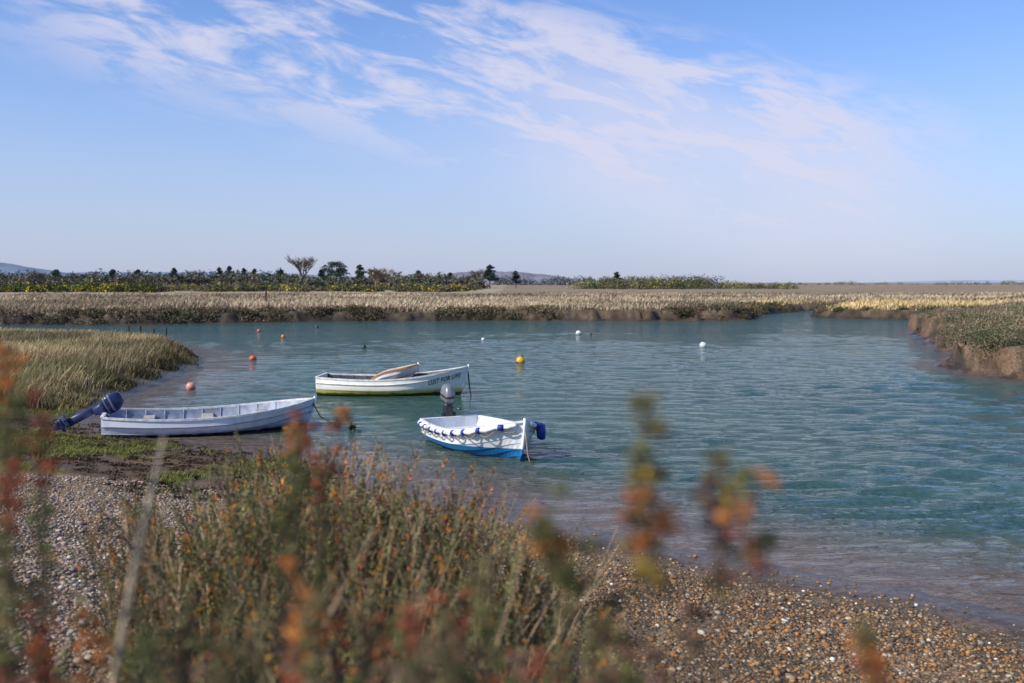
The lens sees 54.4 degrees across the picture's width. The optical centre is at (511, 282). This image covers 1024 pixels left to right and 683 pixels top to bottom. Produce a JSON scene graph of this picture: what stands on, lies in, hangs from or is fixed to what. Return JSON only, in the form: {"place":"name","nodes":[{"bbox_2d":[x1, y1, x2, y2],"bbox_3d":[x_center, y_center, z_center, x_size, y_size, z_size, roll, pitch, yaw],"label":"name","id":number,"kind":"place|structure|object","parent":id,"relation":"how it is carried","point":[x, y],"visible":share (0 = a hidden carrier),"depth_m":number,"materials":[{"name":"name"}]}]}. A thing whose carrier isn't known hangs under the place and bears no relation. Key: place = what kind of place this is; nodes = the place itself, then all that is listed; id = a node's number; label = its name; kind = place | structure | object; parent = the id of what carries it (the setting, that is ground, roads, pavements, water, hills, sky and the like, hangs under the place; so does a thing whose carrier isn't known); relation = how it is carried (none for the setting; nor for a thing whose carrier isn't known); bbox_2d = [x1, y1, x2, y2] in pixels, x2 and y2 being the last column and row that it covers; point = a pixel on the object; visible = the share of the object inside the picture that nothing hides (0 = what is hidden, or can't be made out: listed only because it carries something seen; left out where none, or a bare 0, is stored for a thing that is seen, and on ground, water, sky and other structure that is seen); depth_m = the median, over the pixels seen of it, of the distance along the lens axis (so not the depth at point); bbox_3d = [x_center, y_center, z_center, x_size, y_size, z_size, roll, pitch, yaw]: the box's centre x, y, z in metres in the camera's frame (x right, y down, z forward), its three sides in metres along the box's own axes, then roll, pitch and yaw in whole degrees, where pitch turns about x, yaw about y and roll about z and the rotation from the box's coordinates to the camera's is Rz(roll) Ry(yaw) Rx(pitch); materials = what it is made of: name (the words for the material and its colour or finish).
{"place":"outdoors","nodes":[
{"label":"outdoors","id":0,"kind":"place"},
{"bbox_2d":[0,263,76,275],"bbox_3d":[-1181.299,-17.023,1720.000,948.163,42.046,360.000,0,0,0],"label":"hill","id":1,"kind":"structure","parent":0,"point":[10,268],"depth_m":1672.16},
{"bbox_2d":[70,272,367,279],"bbox_3d":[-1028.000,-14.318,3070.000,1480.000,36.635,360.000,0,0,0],"label":"hill","id":2,"kind":"structure","parent":0,"point":[208,273],"depth_m":3031.93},
{"bbox_2d":[347,422,355,429],"bbox_3d":[-3.255,3.065,20.306,0.211,0.472,0.134,0,0,0],"label":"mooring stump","id":3,"kind":"object","parent":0,"point":[351,426],"visible":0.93,"depth_m":20.29,"materials":[{"name":"wood"}]},
{"bbox_2d":[436,271,577,283],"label":"hill","id":4,"kind":"structure","parent":0,"point":[537,277],"depth_m":1649.31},
{"bbox_2d":[0,311,1023,615],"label":"water","id":5,"kind":"structure","parent":0,"point":[882,451],"depth_m":21.66,"materials":[{"name":"teal liquid"}]},
{"bbox_2d":[186,380,195,389],"bbox_3d":[-9.009,2.887,27.890,0.262,0.334,0.262,-16,17,0],"label":"mooring buoy","id":6,"kind":"object","parent":5,"relation":"on","point":[190,385],"visible":0.81,"depth_m":27.81,"materials":[{"name":"paint"}]},
{"bbox_2d":[249,353,256,359],"bbox_3d":[-10.079,2.930,38.709,0.279,0.354,0.279,-14,-14,0],"label":"mooring buoy","id":7,"kind":"object","parent":5,"relation":"on","point":[252,357],"visible":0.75,"depth_m":38.62,"materials":[{"name":"paint"}]},
{"bbox_2d":[315,362,471,396],"bbox_3d":[-3.123,2.686,26.825,4.136,1.052,1.594,0,0,3],"label":"rowing boat","id":8,"kind":"object","parent":5,"relation":"on","point":[407,380],"visible":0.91,"depth_m":26.30,"materials":[{"name":"wood"}]},
{"bbox_2d":[417,384,545,462],"bbox_3d":[-0.587,2.623,18.207,1.689,1.277,3.573,0,0,-29],"label":"motorboat","id":9,"kind":"object","parent":5,"relation":"on","point":[481,435],"visible":0.99,"depth_m":17.27,"materials":[{"name":"wood"}]},
{"bbox_2d":[516,354,524,362],"bbox_3d":[0.333,2.912,37.498,0.344,0.438,0.344,16,2,0],"label":"mooring buoy","id":10,"kind":"object","parent":5,"relation":"on","point":[520,359],"visible":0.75,"depth_m":37.38,"materials":[{"name":"paint"}]},
{"bbox_2d":[700,340,706,346],"bbox_3d":[8.973,2.911,46.691,0.344,0.438,0.344,4,12,0],"label":"mooring buoy","id":11,"kind":"object","parent":5,"relation":"on","point":[703,344],"visible":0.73,"depth_m":46.58,"materials":[{"name":"paint"}]},
{"bbox_2d":[0,283,1023,682],"bbox_3d":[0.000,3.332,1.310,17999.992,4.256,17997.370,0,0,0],"label":"ground","id":12,"kind":"structure","parent":0,"point":[994,363],"depth_m":10.62,"materials":[{"name":"brown gravel"}]},
{"bbox_2d":[28,269,47,278],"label":"bare tree","id":13,"kind":"object","parent":12,"relation":"on","point":[36,275],"visible":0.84,"depth_m":359.39,"materials":[{"name":"grey plant"}]},
{"bbox_2d":[48,269,61,279],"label":"pine tree","id":14,"kind":"object","parent":12,"relation":"on","point":[55,273],"visible":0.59,"depth_m":448.95,"materials":[{"name":"green plant"}]},
{"bbox_2d":[0,279,163,292],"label":"gorse bushes","id":15,"kind":"object","parent":12,"relation":"on","point":[145,287],"visible":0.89,"depth_m":231.25,"materials":[{"name":"green plant"}]},
{"bbox_2d":[0,327,201,411],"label":"marsh grass","id":16,"kind":"structure","parent":12,"relation":"on","point":[74,361],"depth_m":30.15,"materials":[{"name":"plant"}]},
{"bbox_2d":[109,269,117,277],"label":"pine tree","id":17,"kind":"object","parent":12,"relation":"on","point":[112,271],"visible":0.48,"depth_m":449.75,"materials":[{"name":"green plant"}]},
{"bbox_2d":[110,437,164,682],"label":"dead stalk","id":18,"kind":"object","parent":12,"relation":"on","point":[122,630],"visible":1,"depth_m":1.24,"materials":[{"name":"plant"}]},
{"bbox_2d":[0,267,302,279],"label":"distant woodland","id":19,"kind":"object","parent":12,"relation":"on","point":[102,274],"visible":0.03,"depth_m":731.08,"materials":[{"name":"green plant"}]},
{"bbox_2d":[0,402,304,495],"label":"turf","id":20,"kind":"structure","parent":12,"relation":"on","point":[69,448],"depth_m":16.86,"materials":[{"name":"green plant"}]},
{"bbox_2d":[169,268,178,277],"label":"pine tree","id":21,"kind":"object","parent":12,"relation":"on","point":[173,271],"visible":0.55,"depth_m":449.44,"materials":[{"name":"green plant"}]},
{"bbox_2d":[0,418,351,505],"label":"seaweed","id":22,"kind":"object","parent":12,"relation":"on","point":[132,457],"visible":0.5,"depth_m":15.35,"materials":[{"name":"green plant"}]},
{"bbox_2d":[183,269,204,276],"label":"bare tree","id":23,"kind":"object","parent":12,"relation":"on","point":[196,273],"visible":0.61,"depth_m":400.21,"materials":[{"name":"grey plant"}]},
{"bbox_2d":[52,392,360,437],"bbox_3d":[-6.137,2.677,20.187,5.852,1.030,2.049,0,0,-18],"label":"motorboat","id":24,"kind":"object","parent":12,"relation":"on","point":[116,418],"visible":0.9,"depth_m":19.66,"materials":[{"name":"wood"}]},
{"bbox_2d":[214,267,222,275],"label":"pine tree","id":25,"kind":"object","parent":12,"relation":"on","point":[219,270],"visible":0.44,"depth_m":429.52,"materials":[{"name":"green plant"}]},
{"bbox_2d":[225,266,234,275],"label":"pine tree","id":26,"kind":"object","parent":12,"relation":"on","point":[229,269],"visible":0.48,"depth_m":439.48,"materials":[{"name":"green plant"}]},
{"bbox_2d":[0,270,488,289],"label":"hedgerow","id":27,"kind":"object","parent":12,"relation":"on","point":[391,281],"visible":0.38,"depth_m":323.68,"materials":[{"name":"green plant"}]},
{"bbox_2d":[276,269,284,275],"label":"pine tree","id":28,"kind":"object","parent":12,"relation":"on","point":[280,271],"visible":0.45,"depth_m":429.24,"materials":[{"name":"green plant"}]},
{"bbox_2d":[285,256,316,277],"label":"bare tree","id":29,"kind":"object","parent":12,"relation":"on","point":[304,264],"visible":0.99,"depth_m":400.06,"materials":[{"name":"grey plant"}]},
{"bbox_2d":[155,279,476,291],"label":"gorse bushes","id":30,"kind":"object","parent":12,"relation":"on","point":[408,286],"visible":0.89,"depth_m":248.47,"materials":[{"name":"green plant"}]},
{"bbox_2d":[316,269,324,278],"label":"pine tree","id":31,"kind":"object","parent":12,"relation":"on","point":[320,272],"visible":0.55,"depth_m":409.58,"materials":[{"name":"green plant"}]},
{"bbox_2d":[319,261,349,278],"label":"tree","id":32,"kind":"object","parent":12,"relation":"on","point":[339,271],"visible":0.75,"depth_m":398.91,"materials":[{"name":"green plant"}]},
{"bbox_2d":[35,420,660,682],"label":"seablite shrub","id":33,"kind":"object","parent":12,"relation":"on","point":[164,594],"visible":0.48,"depth_m":3.98,"materials":[{"name":"green plant"}]},
{"bbox_2d":[353,264,365,279],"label":"pine tree","id":34,"kind":"object","parent":12,"relation":"on","point":[359,273],"visible":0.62,"depth_m":398.99,"materials":[{"name":"green plant"}]},
{"bbox_2d":[366,267,393,285],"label":"bare tree","id":35,"kind":"object","parent":12,"relation":"on","point":[377,276],"visible":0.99,"depth_m":299.10,"materials":[{"name":"plant"}]},
{"bbox_2d":[0,342,891,682],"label":"seablite shrub","id":36,"kind":"object","parent":12,"relation":"on","point":[298,646],"visible":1,"depth_m":1.16,"materials":[{"name":"green plant"}]},
{"bbox_2d":[468,269,483,279],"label":"bare tree","id":37,"kind":"object","parent":12,"relation":"on","point":[478,274],"visible":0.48,"depth_m":399.70,"materials":[{"name":"grey plant"}]},
{"bbox_2d":[0,300,965,324],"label":"sea purslane","id":38,"kind":"object","parent":12,"relation":"on","point":[758,308],"visible":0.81,"depth_m":77.31,"materials":[{"name":"green plant"}]},
{"bbox_2d":[482,264,499,288],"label":"pine tree","id":39,"kind":"object","parent":12,"relation":"on","point":[489,275],"visible":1,"depth_m":379.47,"materials":[{"name":"green plant"}]},
{"bbox_2d":[0,470,1023,682],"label":"gravel","id":40,"kind":"structure","parent":12,"relation":"on","point":[726,635],"depth_m":8.00,"materials":[{"name":"gravel"}]},
{"bbox_2d":[0,290,1023,315],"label":"marsh grass","id":41,"kind":"structure","parent":12,"relation":"on","point":[51,303],"depth_m":101.58,"materials":[{"name":"beige plant"}]},
{"bbox_2d":[511,270,521,287],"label":"pine tree","id":42,"kind":"object","parent":12,"relation":"on","point":[515,277],"visible":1,"depth_m":399.47,"materials":[{"name":"green plant"}]},
{"bbox_2d":[423,273,728,284],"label":"distant woodland","id":43,"kind":"object","parent":12,"relation":"on","point":[547,281],"visible":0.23,"depth_m":835.16,"materials":[{"name":"green plant"}]},
{"bbox_2d":[612,272,620,281],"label":"pine tree","id":44,"kind":"object","parent":12,"relation":"on","point":[616,274],"visible":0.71,"depth_m":419.45,"materials":[{"name":"green plant"}]},
{"bbox_2d":[576,273,720,288],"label":"hedgerow","id":45,"kind":"object","parent":12,"relation":"on","point":[656,283],"visible":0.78,"depth_m":339.16,"materials":[{"name":"green plant"}]},
{"bbox_2d":[565,279,798,288],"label":"hedgerow","id":46,"kind":"object","parent":12,"relation":"on","point":[733,284],"visible":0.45,"depth_m":348.29,"materials":[{"name":"green plant"}]},
{"bbox_2d":[796,280,1023,284],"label":"hedgerow","id":47,"kind":"object","parent":12,"relation":"on","point":[953,283],"visible":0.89,"depth_m":968.93,"materials":[{"name":"green plant"}]},
{"bbox_2d":[916,300,1023,351],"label":"saltmarsh shrubs","id":48,"kind":"object","parent":12,"relation":"on","point":[981,330],"visible":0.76,"depth_m":41.49,"materials":[{"name":"green plant"}]},
{"bbox_2d":[0,0,1023,282],"label":"sky","id":49,"kind":"structure","parent":0,"point":[747,141],"materials":[{"name":"blue"}]},
{"bbox_2d":[862,280,1023,282],"bbox_3d":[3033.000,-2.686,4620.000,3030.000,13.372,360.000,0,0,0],"label":"hill","id":50,"kind":"structure","parent":0,"point":[979,281],"depth_m":4527.74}
]}

